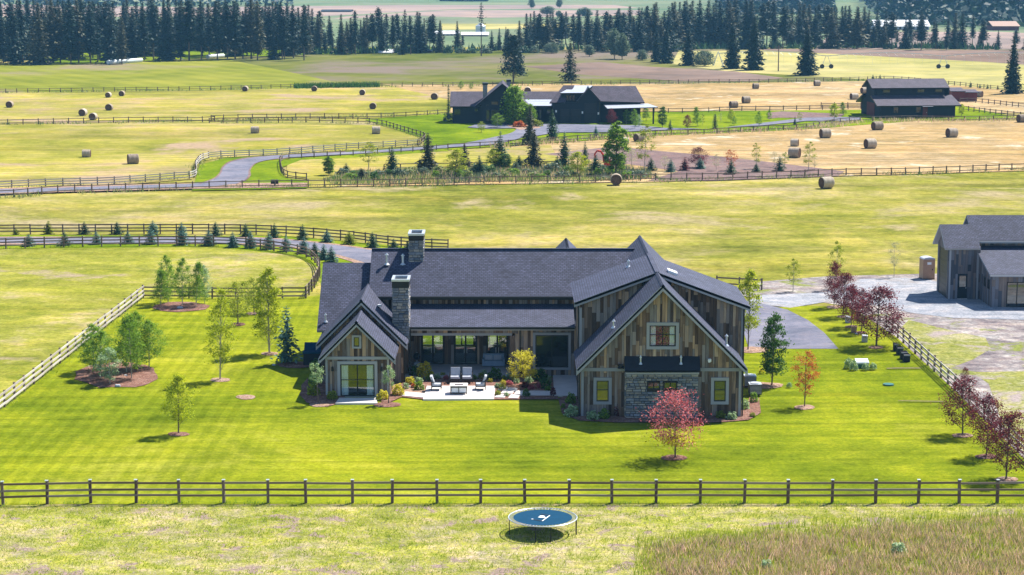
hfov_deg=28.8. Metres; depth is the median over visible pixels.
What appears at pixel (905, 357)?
planter box
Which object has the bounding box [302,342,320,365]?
hot tub
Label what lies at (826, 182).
hay bale
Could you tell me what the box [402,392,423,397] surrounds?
stepping path
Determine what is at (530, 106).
cottonwood tree
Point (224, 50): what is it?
conifer
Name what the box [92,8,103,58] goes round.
conifer
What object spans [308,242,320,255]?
spruce
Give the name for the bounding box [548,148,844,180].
turned soil
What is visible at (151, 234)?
blue spruce
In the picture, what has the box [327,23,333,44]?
conifer
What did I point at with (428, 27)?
conifer
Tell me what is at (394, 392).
shrub
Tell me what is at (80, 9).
conifer
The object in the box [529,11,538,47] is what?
conifer
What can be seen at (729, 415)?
shrub
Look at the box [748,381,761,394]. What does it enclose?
air conditioner
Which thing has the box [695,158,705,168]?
blue spruce
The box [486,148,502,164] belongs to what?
young maple
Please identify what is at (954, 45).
conifer
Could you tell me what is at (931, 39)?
conifer
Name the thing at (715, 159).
sapling
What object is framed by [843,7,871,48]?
conifer
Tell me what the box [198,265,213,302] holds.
birch tree
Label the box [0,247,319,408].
pasture
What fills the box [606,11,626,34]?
conifer
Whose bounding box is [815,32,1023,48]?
field
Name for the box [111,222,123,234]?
green spruce
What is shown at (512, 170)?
bush
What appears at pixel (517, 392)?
flagstone
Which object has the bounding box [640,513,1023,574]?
tall grass
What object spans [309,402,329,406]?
mulch ring
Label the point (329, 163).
columnar tree
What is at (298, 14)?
conifer
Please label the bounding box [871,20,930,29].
metal shed
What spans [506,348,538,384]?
yellow tree
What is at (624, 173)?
bush
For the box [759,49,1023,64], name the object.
fallow field
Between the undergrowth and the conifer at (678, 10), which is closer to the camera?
the undergrowth
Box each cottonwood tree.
[499,84,528,123]
[524,104,537,122]
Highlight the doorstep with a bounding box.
[335,398,377,404]
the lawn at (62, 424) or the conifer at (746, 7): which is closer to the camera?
the lawn at (62, 424)
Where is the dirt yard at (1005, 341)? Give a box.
[740,274,1023,456]
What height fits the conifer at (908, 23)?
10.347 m
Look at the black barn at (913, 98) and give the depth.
389.36 m
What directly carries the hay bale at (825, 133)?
on the ground at (764, 229)
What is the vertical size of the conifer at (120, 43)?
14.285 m
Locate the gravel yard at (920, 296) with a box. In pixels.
[750,278,1023,319]
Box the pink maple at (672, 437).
[635,387,711,456]
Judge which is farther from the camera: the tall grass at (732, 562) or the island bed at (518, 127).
the island bed at (518, 127)
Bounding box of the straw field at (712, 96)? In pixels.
[385,81,1023,112]
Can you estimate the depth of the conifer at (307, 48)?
647.79 m
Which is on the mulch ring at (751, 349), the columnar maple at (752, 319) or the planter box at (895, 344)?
the columnar maple at (752, 319)
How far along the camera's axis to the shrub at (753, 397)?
135.22 m
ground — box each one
[0,47,1023,457]
[0,504,1023,574]
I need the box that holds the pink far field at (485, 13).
[335,10,640,18]
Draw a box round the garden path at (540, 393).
[520,391,552,395]
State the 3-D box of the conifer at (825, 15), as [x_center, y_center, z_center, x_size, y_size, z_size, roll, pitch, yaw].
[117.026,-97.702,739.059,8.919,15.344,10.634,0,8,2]
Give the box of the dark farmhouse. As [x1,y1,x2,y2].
[450,79,657,123]
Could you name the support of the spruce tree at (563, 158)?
on the ground at (764, 229)
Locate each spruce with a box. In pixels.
[12,228,20,234]
[22,234,36,246]
[43,221,54,234]
[57,231,72,245]
[78,221,91,234]
[91,231,102,244]
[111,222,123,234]
[121,232,134,242]
[145,220,158,234]
[145,227,156,244]
[175,223,188,235]
[175,229,189,245]
[200,233,216,246]
[208,222,223,235]
[226,233,240,247]
[238,223,250,236]
[244,231,255,248]
[261,233,272,249]
[270,225,281,237]
[279,234,292,251]
[294,224,309,239]
[298,236,310,253]
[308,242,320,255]
[318,244,328,259]
[321,230,333,242]
[324,246,338,262]
[341,232,355,244]
[366,234,380,247]
[388,239,397,247]
[585,155,605,171]
[592,128,598,136]
[645,158,657,170]
[665,160,675,171]
[679,159,689,170]
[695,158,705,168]
[724,161,738,172]
[752,163,759,171]
[773,157,784,170]
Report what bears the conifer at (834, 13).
on the field at (1006, 39)
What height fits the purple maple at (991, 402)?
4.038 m
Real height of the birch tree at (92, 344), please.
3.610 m
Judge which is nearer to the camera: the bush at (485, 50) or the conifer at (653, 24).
the bush at (485, 50)
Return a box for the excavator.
[593,150,610,166]
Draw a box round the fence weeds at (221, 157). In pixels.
[5,120,426,187]
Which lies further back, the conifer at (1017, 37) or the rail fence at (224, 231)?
the conifer at (1017, 37)
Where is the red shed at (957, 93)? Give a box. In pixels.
[949,87,978,100]
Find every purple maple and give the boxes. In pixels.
[606,109,615,123]
[682,115,692,127]
[686,146,709,164]
[821,260,843,301]
[827,270,857,315]
[837,284,861,324]
[847,283,908,345]
[848,287,875,330]
[930,375,986,433]
[959,367,969,381]
[966,391,1009,454]
[979,407,1023,478]
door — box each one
[337,361,377,396]
[421,336,444,363]
[423,344,442,345]
[454,336,476,363]
[456,336,474,345]
[486,336,507,363]
[488,336,499,345]
[560,109,569,122]
[571,109,580,122]
[585,104,596,122]
[866,102,874,115]
[923,107,927,116]
[925,260,933,278]
[957,274,967,297]
[1006,282,1023,306]
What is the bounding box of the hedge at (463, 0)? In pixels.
[440,0,487,0]
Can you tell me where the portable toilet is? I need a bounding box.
[919,256,934,279]
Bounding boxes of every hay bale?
[5,101,13,107]
[78,108,87,115]
[82,150,90,156]
[89,113,97,119]
[105,92,111,97]
[105,104,112,110]
[127,154,138,163]
[242,86,248,90]
[251,126,258,132]
[359,89,364,94]
[369,103,376,108]
[372,126,379,133]
[431,93,438,99]
[610,173,621,184]
[633,133,644,141]
[729,101,737,107]
[741,96,750,102]
[752,83,758,88]
[788,147,800,157]
[790,139,798,145]
[813,80,820,85]
[818,176,834,188]
[819,128,831,137]
[849,93,858,99]
[860,87,865,93]
[863,138,876,148]
[871,121,883,129]
[945,128,957,136]
[977,91,982,96]
[1016,114,1023,121]
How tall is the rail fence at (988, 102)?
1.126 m
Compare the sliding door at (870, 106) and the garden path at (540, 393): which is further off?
the sliding door at (870, 106)
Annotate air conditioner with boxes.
[743,373,756,386]
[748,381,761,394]
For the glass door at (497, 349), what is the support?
in the ranch house
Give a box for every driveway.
[0,237,371,262]
[201,129,523,183]
[768,111,842,118]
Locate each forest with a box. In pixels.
[0,0,292,7]
[715,0,838,14]
[859,0,1023,25]
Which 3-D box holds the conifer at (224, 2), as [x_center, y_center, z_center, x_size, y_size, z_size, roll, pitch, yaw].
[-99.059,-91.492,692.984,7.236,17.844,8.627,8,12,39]
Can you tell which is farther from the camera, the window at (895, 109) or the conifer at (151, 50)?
the conifer at (151, 50)
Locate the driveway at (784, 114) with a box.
[768,111,842,118]
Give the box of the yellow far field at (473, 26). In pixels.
[442,24,575,29]
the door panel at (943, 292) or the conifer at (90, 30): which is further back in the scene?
the conifer at (90, 30)
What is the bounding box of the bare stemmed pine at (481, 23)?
[477,2,485,55]
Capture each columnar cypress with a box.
[446,84,450,113]
[712,114,717,127]
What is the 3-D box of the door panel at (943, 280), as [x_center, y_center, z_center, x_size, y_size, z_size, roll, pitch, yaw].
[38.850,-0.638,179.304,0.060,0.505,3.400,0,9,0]
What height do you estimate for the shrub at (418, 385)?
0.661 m
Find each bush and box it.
[335,168,348,174]
[344,173,357,178]
[370,171,379,178]
[373,170,386,176]
[391,167,409,176]
[394,44,401,52]
[402,167,415,172]
[417,166,428,174]
[431,170,440,177]
[432,165,444,171]
[442,45,452,52]
[455,46,464,52]
[463,170,473,176]
[464,48,476,52]
[478,47,492,52]
[485,165,495,171]
[499,170,508,178]
[507,168,519,173]
[512,162,520,169]
[520,46,529,52]
[527,171,538,175]
[530,45,539,52]
[542,42,558,52]
[543,169,550,175]
[544,161,560,171]
[554,169,569,178]
[561,166,573,171]
[593,168,601,173]
[621,170,631,178]
[634,170,648,176]
[883,43,894,48]
[934,39,947,48]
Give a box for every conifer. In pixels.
[0,2,27,41]
[0,3,7,62]
[0,4,29,63]
[4,0,28,60]
[9,0,30,62]
[17,3,56,64]
[22,0,31,43]
[26,29,35,56]
[28,0,39,41]
[39,3,46,43]
[41,0,67,62]
[44,0,48,22]
[45,5,61,35]
[46,7,76,62]
[57,0,80,63]
[61,4,68,23]
[67,10,87,59]
[71,0,87,62]
[74,0,86,55]
[74,0,91,58]
[78,1,102,63]
[86,1,96,16]
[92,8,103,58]
[92,18,104,60]
[95,4,130,63]
[98,1,114,58]
[100,0,129,58]
[115,17,130,63]
[117,2,128,32]
[118,7,146,58]
[122,10,136,53]
[124,0,130,18]
[128,8,138,51]
[129,2,139,27]
[133,6,153,59]
[135,7,154,56]
[145,4,161,58]
[146,3,158,22]
[149,5,179,56]
[153,1,175,60]
[156,0,184,60]
[168,0,175,46]
[172,0,178,30]
[172,0,187,51]
[172,0,205,60]
[172,3,187,60]
[182,12,194,51]
[192,3,216,53]
[193,0,211,55]
[195,4,207,59]
[203,19,214,53]
[205,0,227,59]
[206,0,224,53]
[212,8,238,56]
[218,3,231,58]
[220,0,231,17]
[224,0,244,59]
[228,3,248,55]
[236,8,249,55]
[238,11,250,58]
[241,0,265,58]
[246,1,266,59]
[253,3,266,54]
[261,3,270,49]
[261,4,277,52]
[265,26,280,59]
[272,2,279,46]
[274,2,286,58]
[276,9,294,59]
[278,6,299,55]
[286,4,301,57]
[294,24,312,53]
[296,4,312,59]
[296,7,307,47]
[306,10,317,49]
[307,5,314,29]
[308,27,316,54]
[311,14,323,48]
[314,11,326,45]
[319,32,328,50]
[326,16,334,47]
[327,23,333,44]
[331,14,350,53]
[342,17,358,53]
[343,21,348,47]
[350,10,359,53]
[356,20,369,49]
[357,18,370,47]
[360,15,370,46]
[363,13,379,49]
[374,6,384,36]
[375,16,386,50]
[377,20,393,48]
[383,14,390,43]
[387,15,399,53]
[390,13,404,44]
[395,11,414,46]
[397,28,408,54]
[405,16,414,53]
[407,12,430,52]
[411,12,422,45]
[425,16,435,44]
[428,14,438,52]
[432,24,443,52]
[435,20,444,41]
[452,21,462,48]
[486,30,496,50]
[496,28,502,49]
[503,29,509,45]
[515,20,524,51]
[522,13,533,47]
[528,13,537,45]
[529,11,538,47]
[529,12,546,50]
[536,14,560,49]
[552,19,560,44]
[553,13,568,49]
[557,19,569,45]
[564,11,570,43]
[566,14,576,49]
[572,13,583,50]
[577,24,585,44]
[582,10,592,39]
[583,13,594,46]
[585,10,606,45]
[590,18,601,51]
[594,19,609,51]
[600,11,608,36]
[604,14,613,46]
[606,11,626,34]
[619,11,632,37]
[626,6,635,27]
[626,9,648,51]
[628,16,635,45]
[640,6,651,32]
[641,4,663,44]
[644,30,653,51]
[653,21,664,48]
[660,11,666,28]
[661,6,681,51]
[669,6,687,45]
[677,2,682,22]
[678,1,692,43]
[681,4,706,43]
[687,0,700,44]
[690,0,708,45]
[695,7,714,43]
[702,0,713,19]
[702,3,718,45]
[711,1,729,44]
[711,3,739,44]
[723,0,731,17]
[727,0,743,38]
[732,0,742,31]
[735,0,767,48]
[738,0,748,36]
[738,1,749,41]
[756,3,774,43]
[763,1,773,44]
[768,7,780,43]
[769,0,778,26]
[774,6,794,47]
[779,6,796,44]
[781,5,797,44]
[785,2,802,42]
[786,24,794,43]
[793,4,812,40]
[793,7,805,44]
[804,6,824,46]
[806,4,814,31]
[814,5,824,28]
[817,3,836,38]
[817,7,849,48]
[827,6,838,41]
[834,6,848,43]
[839,5,854,46]
[841,6,847,40]
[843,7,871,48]
[861,7,871,34]
[862,10,876,46]
[867,26,879,47]
[872,9,881,43]
[875,19,884,42]
[876,11,895,43]
[877,22,889,47]
[884,13,901,47]
[897,20,913,48]
[900,19,916,38]
[907,14,914,42]
[914,19,929,49]
[915,11,928,41]
[927,18,939,45]
[932,23,938,48]
[941,16,951,41]
[941,34,949,49]
[947,13,959,43]
[949,29,960,48]
[952,11,974,48]
[969,15,976,41]
[977,20,990,45]
[992,30,1001,48]
[1011,29,1019,43]
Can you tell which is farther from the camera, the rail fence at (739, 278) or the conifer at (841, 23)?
the conifer at (841, 23)
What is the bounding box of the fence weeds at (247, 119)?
[0,79,863,124]
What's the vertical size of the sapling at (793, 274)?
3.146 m
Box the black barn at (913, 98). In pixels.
[856,78,960,117]
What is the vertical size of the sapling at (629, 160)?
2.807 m
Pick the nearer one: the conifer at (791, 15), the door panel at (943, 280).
the door panel at (943, 280)
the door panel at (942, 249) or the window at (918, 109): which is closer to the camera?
the door panel at (942, 249)
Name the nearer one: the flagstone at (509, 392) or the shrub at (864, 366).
the flagstone at (509, 392)
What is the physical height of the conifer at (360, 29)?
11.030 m
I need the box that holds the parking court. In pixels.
[744,300,837,348]
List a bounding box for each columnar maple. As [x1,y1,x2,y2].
[203,287,239,378]
[250,266,283,352]
[443,148,469,174]
[737,269,762,348]
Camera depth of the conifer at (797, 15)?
753.82 m
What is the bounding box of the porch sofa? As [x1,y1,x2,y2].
[482,353,504,365]
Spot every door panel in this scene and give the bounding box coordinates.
[939,264,946,273]
[939,269,946,279]
[939,275,946,284]
[939,281,946,290]
[939,287,945,296]
[940,246,947,255]
[940,252,946,261]
[940,258,946,267]
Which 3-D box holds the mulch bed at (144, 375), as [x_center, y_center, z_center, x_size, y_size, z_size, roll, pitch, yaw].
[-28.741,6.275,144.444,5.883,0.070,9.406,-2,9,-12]
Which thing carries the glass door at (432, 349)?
in the ranch house
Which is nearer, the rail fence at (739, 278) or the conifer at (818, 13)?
the rail fence at (739, 278)
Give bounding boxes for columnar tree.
[321,156,335,173]
[497,153,512,167]
[601,121,630,172]
[658,106,667,127]
[755,311,794,384]
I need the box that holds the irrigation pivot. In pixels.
[713,51,1022,67]
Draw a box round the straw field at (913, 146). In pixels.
[343,120,1023,185]
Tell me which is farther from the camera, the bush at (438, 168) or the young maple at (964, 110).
the young maple at (964, 110)
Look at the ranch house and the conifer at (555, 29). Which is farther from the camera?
the conifer at (555, 29)
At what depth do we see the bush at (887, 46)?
707.12 m
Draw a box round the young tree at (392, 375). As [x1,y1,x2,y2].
[381,365,394,402]
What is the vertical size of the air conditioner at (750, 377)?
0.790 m
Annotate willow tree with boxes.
[636,49,648,59]
[693,50,715,65]
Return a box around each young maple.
[160,372,199,432]
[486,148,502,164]
[567,151,591,172]
[727,110,735,120]
[828,103,842,117]
[957,104,967,115]
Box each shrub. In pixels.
[307,382,320,395]
[308,373,318,384]
[310,358,320,371]
[326,390,337,399]
[375,389,387,400]
[391,383,404,395]
[405,376,414,383]
[408,364,420,377]
[414,377,422,383]
[414,381,423,389]
[416,361,433,378]
[443,113,452,120]
[487,367,501,379]
[513,120,525,126]
[521,382,529,386]
[522,388,530,395]
[524,376,533,382]
[532,119,542,125]
[533,367,548,379]
[538,376,551,388]
[550,387,555,395]
[563,404,577,416]
[565,392,575,403]
[586,410,598,419]
[598,408,609,418]
[614,404,618,415]
[716,410,725,417]
[726,411,736,419]
[741,399,749,408]
[750,392,758,401]
[760,559,771,567]
[844,358,851,367]
[850,360,857,370]
[862,363,868,369]
[869,362,876,369]
[891,542,907,554]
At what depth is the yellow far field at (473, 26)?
963.78 m
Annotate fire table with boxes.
[450,383,467,393]
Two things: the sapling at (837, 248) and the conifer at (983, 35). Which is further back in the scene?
the conifer at (983, 35)
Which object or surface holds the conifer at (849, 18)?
on the field at (1006, 39)
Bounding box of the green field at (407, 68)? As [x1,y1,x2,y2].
[0,49,1023,91]
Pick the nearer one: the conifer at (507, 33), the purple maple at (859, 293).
the purple maple at (859, 293)
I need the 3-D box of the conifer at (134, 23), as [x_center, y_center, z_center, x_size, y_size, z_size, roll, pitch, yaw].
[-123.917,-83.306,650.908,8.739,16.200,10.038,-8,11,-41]
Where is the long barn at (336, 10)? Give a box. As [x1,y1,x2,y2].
[321,9,352,11]
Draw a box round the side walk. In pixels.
[553,375,576,396]
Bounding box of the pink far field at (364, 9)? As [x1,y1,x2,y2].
[1,4,634,16]
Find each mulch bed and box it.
[75,362,157,386]
[153,302,209,311]
[276,361,309,367]
[300,376,344,406]
[381,377,557,401]
[397,384,424,392]
[558,395,760,421]
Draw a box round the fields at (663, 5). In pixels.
[0,0,1023,46]
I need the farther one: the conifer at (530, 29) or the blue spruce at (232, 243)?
the conifer at (530, 29)
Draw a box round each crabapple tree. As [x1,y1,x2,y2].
[223,280,256,322]
[237,277,264,311]
[477,121,484,130]
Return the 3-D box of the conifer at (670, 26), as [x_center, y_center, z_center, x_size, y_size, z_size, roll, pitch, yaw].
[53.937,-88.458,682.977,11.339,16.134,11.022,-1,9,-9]
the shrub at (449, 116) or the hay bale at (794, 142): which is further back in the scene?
the shrub at (449, 116)
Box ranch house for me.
[316,230,750,417]
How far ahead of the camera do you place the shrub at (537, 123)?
365.27 m
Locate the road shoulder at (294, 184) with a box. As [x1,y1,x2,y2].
[0,183,306,193]
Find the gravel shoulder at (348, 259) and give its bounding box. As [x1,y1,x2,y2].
[0,236,371,262]
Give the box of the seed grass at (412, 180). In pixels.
[325,163,658,183]
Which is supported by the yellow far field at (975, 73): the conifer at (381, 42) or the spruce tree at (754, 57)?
the spruce tree at (754, 57)
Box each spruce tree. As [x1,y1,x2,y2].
[355,168,366,178]
[383,146,398,173]
[414,133,441,170]
[457,144,473,165]
[472,156,487,173]
[492,131,511,168]
[512,156,523,167]
[521,108,540,144]
[523,131,546,166]
[543,109,558,139]
[553,156,562,167]
[555,132,571,165]
[558,42,580,82]
[580,142,589,164]
[650,28,661,61]
[656,25,674,63]
[677,27,698,65]
[721,21,743,68]
[741,16,766,70]
[793,29,820,75]
[1000,36,1023,93]
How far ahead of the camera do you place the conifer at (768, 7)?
719.62 m
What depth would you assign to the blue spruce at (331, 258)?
199.28 m
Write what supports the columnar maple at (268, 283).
on the lawn at (62, 424)
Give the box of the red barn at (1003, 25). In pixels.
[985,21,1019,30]
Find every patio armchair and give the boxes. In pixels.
[430,375,441,390]
[449,367,460,382]
[461,367,472,382]
[475,374,486,389]
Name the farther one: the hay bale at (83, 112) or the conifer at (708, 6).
the conifer at (708, 6)
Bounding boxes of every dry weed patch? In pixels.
[899,320,990,369]
[973,371,1023,450]
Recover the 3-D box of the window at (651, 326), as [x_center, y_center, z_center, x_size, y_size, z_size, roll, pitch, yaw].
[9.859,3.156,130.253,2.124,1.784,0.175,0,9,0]
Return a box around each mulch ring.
[168,432,188,435]
[210,377,229,381]
[231,322,244,325]
[236,394,254,398]
[261,352,277,354]
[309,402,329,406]
[374,402,400,406]
[661,455,686,459]
[743,382,782,388]
[744,346,764,352]
[794,405,814,409]
[827,305,840,307]
[869,345,883,348]
[952,433,972,436]
[975,454,996,458]
[994,476,1017,481]
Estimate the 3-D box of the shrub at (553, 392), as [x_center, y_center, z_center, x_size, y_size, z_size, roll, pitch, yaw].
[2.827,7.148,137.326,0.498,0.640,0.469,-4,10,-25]
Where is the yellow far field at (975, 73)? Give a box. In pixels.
[672,50,1023,89]
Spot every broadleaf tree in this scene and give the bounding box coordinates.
[528,0,535,6]
[539,6,555,13]
[556,0,562,7]
[576,7,593,15]
[582,44,595,56]
[604,28,619,58]
[613,33,629,59]
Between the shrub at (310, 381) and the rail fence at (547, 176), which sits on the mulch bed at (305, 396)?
the shrub at (310, 381)
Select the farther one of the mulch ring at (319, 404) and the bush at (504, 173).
the bush at (504, 173)
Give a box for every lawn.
[0,295,1023,504]
[365,106,1015,149]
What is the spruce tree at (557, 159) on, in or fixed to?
on the ground at (764, 229)
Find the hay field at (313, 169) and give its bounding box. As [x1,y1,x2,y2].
[286,145,558,186]
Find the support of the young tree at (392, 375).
on the mulch ring at (386, 404)
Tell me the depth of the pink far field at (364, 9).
1395.44 m
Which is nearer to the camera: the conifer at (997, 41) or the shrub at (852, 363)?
the shrub at (852, 363)
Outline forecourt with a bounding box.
[469,117,859,134]
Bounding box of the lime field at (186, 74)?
[0,59,342,91]
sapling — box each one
[357,142,378,169]
[626,149,636,166]
[635,125,655,167]
[660,156,669,170]
[709,154,720,166]
[751,143,760,162]
[780,152,790,163]
[785,258,802,285]
[802,141,816,169]
[826,241,846,277]
[888,241,900,269]
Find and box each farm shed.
[435,31,459,35]
[461,32,488,35]
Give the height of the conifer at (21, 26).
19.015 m
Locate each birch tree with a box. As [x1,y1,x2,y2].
[73,323,114,369]
[80,330,121,377]
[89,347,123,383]
[108,310,150,371]
[111,318,149,377]
[119,310,159,365]
[139,319,168,366]
[149,269,172,304]
[154,255,178,301]
[170,257,193,304]
[186,259,209,302]
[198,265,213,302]
[491,113,502,126]
[623,109,630,123]
[630,109,638,125]
[641,108,651,120]
[690,107,701,125]
[754,111,762,124]
[839,102,846,115]
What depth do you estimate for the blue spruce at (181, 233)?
211.57 m
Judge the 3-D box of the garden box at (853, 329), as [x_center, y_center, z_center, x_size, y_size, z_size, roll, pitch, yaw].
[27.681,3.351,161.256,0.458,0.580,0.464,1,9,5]
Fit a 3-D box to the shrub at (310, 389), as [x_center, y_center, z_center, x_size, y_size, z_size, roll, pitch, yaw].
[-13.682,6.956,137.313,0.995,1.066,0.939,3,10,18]
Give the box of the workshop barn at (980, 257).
[933,215,1023,306]
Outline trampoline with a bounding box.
[508,508,577,541]
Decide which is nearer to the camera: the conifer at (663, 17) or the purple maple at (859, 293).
the purple maple at (859, 293)
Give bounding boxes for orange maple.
[725,149,738,164]
[791,348,820,405]
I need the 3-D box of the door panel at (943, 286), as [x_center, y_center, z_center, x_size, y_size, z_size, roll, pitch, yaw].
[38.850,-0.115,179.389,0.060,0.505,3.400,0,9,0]
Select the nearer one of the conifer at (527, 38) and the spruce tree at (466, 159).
the spruce tree at (466, 159)
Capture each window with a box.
[352,335,360,348]
[454,109,460,114]
[486,109,489,120]
[491,101,498,104]
[491,109,498,120]
[533,332,570,369]
[593,377,611,403]
[646,322,678,348]
[647,382,659,389]
[664,382,676,389]
[711,377,728,403]
[893,107,898,112]
[916,107,920,112]
[917,89,924,92]
[987,278,989,289]
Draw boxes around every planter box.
[893,342,900,350]
[896,346,903,354]
[902,353,910,361]
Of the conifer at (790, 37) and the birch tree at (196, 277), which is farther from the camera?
the conifer at (790, 37)
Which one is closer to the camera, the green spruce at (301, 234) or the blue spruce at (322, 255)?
the blue spruce at (322, 255)
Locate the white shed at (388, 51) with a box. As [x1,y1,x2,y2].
[378,49,393,52]
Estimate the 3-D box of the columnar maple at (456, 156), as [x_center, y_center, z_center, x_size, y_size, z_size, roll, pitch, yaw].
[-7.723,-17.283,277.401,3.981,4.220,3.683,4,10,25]
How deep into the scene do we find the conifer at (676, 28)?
709.34 m
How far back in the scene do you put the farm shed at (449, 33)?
839.66 m
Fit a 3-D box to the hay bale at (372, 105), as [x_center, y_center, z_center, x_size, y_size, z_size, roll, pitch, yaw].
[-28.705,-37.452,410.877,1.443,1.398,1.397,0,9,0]
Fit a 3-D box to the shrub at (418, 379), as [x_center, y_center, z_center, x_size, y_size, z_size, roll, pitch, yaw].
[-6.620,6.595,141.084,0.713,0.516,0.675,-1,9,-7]
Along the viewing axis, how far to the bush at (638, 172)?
278.34 m
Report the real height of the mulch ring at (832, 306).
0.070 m
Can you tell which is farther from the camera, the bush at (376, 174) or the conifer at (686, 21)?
the conifer at (686, 21)
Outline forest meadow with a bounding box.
[46,47,435,63]
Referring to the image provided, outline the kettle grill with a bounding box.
[413,352,419,367]
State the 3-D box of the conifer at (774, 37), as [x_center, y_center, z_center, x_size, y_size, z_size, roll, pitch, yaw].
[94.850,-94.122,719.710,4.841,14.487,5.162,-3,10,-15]
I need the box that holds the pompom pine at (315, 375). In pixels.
[309,361,323,402]
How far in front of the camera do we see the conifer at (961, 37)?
707.17 m
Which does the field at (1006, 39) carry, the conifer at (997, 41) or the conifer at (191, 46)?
the conifer at (997, 41)
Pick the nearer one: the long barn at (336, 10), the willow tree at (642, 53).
the willow tree at (642, 53)
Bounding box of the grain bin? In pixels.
[476,23,485,31]
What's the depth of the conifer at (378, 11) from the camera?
700.93 m
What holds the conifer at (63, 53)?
on the ground at (764, 229)
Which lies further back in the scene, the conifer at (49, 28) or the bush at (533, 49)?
the bush at (533, 49)
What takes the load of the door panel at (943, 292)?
in the workshop barn at (980, 257)
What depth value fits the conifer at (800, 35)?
716.98 m
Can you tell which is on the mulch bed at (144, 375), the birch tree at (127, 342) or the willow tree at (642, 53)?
the birch tree at (127, 342)
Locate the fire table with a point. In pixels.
(458, 388)
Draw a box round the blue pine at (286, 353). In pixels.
[270,306,302,363]
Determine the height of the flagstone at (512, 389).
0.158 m
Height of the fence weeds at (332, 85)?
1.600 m
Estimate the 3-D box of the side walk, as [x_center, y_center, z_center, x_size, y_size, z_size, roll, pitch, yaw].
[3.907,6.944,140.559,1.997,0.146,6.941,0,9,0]
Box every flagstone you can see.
[495,394,505,397]
[501,390,513,393]
[506,387,517,391]
[508,394,519,398]
[514,390,522,394]
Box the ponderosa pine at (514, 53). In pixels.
[497,34,528,82]
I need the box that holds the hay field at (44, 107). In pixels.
[0,86,450,123]
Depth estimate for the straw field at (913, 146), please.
325.56 m
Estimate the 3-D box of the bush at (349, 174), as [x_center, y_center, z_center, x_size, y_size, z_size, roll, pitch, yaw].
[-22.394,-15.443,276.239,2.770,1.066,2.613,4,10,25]
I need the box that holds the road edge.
[199,151,345,183]
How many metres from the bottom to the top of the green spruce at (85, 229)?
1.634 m
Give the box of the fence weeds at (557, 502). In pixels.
[3,498,1022,505]
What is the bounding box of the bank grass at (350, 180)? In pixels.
[325,163,657,184]
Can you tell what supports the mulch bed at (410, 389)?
on the mulch bed at (392, 397)
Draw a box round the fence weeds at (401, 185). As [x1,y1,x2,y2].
[0,166,1023,198]
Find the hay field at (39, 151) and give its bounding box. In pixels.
[0,123,422,187]
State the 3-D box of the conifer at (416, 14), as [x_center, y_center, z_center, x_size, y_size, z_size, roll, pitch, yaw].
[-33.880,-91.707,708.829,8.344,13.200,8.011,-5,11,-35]
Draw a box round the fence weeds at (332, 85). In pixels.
[293,81,380,88]
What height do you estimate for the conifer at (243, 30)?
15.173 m
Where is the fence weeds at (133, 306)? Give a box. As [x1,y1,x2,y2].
[0,243,1020,446]
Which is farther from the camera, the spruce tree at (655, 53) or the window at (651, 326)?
the spruce tree at (655, 53)
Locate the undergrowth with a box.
[307,40,998,54]
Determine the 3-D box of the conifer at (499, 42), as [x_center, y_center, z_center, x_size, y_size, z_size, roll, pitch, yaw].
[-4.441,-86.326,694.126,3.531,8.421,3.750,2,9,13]
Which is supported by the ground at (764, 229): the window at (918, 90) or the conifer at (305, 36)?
the conifer at (305, 36)
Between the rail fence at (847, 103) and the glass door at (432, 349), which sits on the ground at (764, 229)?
the rail fence at (847, 103)
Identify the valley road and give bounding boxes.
[0,183,227,192]
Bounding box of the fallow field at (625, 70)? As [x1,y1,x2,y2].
[527,62,780,80]
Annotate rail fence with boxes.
[0,139,417,187]
[0,163,1023,196]
[0,223,448,247]
[0,235,320,297]
[0,285,143,407]
[0,479,1023,504]
[5,79,678,92]
[7,109,447,124]
[142,286,305,298]
[209,116,425,145]
[279,144,448,179]
[383,161,554,169]
[447,115,1016,147]
[640,104,860,112]
[678,76,1019,90]
[716,275,762,289]
[821,102,860,107]
[885,313,1023,453]
[960,97,1023,106]
[963,105,1022,116]
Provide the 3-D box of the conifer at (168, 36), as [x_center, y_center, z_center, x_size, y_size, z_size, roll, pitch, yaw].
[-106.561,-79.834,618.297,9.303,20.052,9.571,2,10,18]
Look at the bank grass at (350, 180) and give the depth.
274.85 m
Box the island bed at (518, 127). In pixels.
[506,124,539,129]
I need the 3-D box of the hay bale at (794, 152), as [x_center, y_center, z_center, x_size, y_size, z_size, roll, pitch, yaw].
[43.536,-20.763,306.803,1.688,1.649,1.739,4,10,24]
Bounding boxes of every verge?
[0,235,403,282]
[192,144,447,190]
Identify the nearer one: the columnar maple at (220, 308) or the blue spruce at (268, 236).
the columnar maple at (220, 308)
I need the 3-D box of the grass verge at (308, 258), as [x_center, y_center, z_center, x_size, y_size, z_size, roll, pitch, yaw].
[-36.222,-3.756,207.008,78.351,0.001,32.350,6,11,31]
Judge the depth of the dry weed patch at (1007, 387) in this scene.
139.54 m
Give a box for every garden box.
[851,325,856,332]
[861,334,867,341]
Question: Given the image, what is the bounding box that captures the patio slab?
[423,386,494,400]
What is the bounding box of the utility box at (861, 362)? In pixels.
[855,358,868,367]

